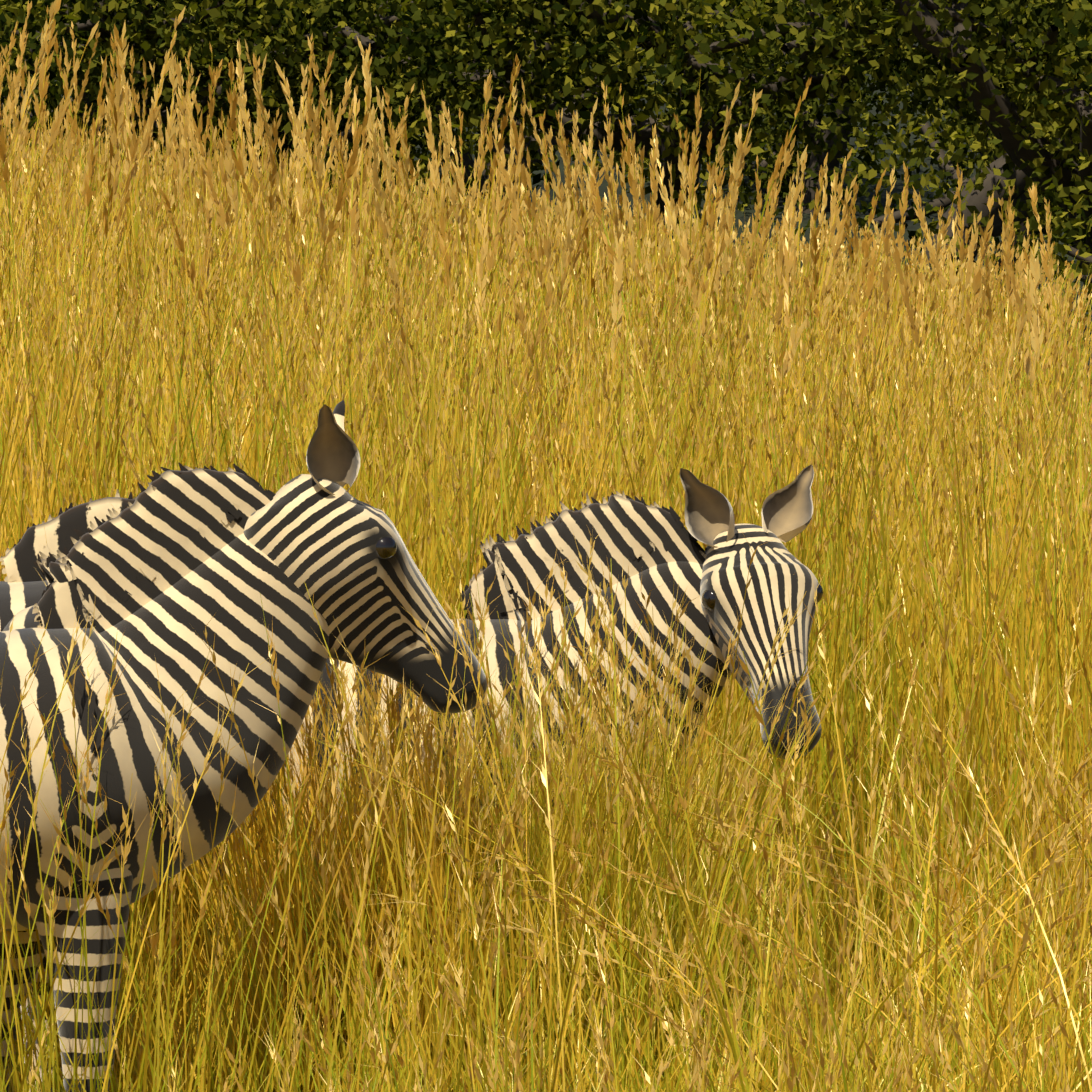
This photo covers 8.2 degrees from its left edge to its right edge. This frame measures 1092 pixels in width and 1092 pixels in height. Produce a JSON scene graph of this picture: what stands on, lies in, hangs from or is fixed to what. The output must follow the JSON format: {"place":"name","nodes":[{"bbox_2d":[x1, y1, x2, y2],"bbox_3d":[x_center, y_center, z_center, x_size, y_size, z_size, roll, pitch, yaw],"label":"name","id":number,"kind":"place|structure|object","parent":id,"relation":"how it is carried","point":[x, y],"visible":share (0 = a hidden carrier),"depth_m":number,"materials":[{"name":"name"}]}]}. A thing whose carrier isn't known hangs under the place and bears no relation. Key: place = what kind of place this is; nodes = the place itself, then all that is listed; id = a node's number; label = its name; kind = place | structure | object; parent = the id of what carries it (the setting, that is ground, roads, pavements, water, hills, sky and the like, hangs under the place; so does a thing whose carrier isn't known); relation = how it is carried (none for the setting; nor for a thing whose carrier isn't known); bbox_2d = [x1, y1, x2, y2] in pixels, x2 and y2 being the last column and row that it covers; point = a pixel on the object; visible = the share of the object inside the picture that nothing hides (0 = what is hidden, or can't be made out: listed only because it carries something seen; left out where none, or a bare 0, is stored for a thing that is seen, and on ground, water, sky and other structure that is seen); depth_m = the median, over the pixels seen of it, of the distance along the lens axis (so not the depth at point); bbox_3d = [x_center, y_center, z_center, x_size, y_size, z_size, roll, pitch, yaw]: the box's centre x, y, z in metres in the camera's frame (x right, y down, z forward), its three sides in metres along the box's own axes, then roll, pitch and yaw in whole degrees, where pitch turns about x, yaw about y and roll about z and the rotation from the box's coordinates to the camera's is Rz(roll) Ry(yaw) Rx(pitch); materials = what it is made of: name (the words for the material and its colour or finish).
{"place":"outdoors","nodes":[
{"label":"outdoors","id":0,"kind":"place"},
{"bbox_2d":[0,0,1091,1091],"bbox_3d":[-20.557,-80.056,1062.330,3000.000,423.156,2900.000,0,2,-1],"label":"ground","id":1,"kind":"structure","parent":0,"point":[749,212],"depth_m":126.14,"materials":[{"name":"yellow plant"}]},
{"bbox_2d":[0,489,365,1091],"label":"zebra","id":2,"kind":"object","parent":1,"relation":"on","point":[23,586],"visible":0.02,"depth_m":16.48,"materials":[{"name":"multicoloured"}]},
{"bbox_2d":[0,400,486,1091],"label":"zebra","id":3,"kind":"object","parent":1,"relation":"on","point":[162,568],"visible":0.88,"depth_m":14.92,"materials":[{"name":"multicoloured"}]},
{"bbox_2d":[376,537,396,559],"bbox_3d":[-0.320,0.003,14.943,0.052,0.052,0.052,0,2,-11],"label":"zebra's eye","id":4,"kind":"object","parent":3,"relation":"attached to","point":[386,548],"visible":0.83,"depth_m":14.92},
{"bbox_2d":[3,465,821,1091],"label":"zebra","id":5,"kind":"object","parent":1,"relation":"on","point":[657,549],"visible":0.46,"depth_m":15.98,"materials":[{"name":"multicoloured"}]},
{"bbox_2d":[701,590,714,610],"bbox_3d":[0.352,0.112,15.902,0.052,0.052,0.052,0,2,3],"label":"zebra's eye","id":6,"kind":"object","parent":5,"relation":"attached to","point":[708,599],"visible":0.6,"depth_m":15.88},
{"bbox_2d":[817,583,822,602],"bbox_3d":[0.558,0.099,15.964,0.052,0.052,0.052,0,2,3],"label":"zebra's eye","id":7,"kind":"object","parent":5,"relation":"attached to","point":[819,592],"visible":0.23,"depth_m":15.95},
{"bbox_2d":[0,0,1091,367],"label":"hedge","id":8,"kind":"object","parent":1,"relation":"on","point":[436,50],"depth_m":75.59,"materials":[{"name":"green plant"}]}
]}

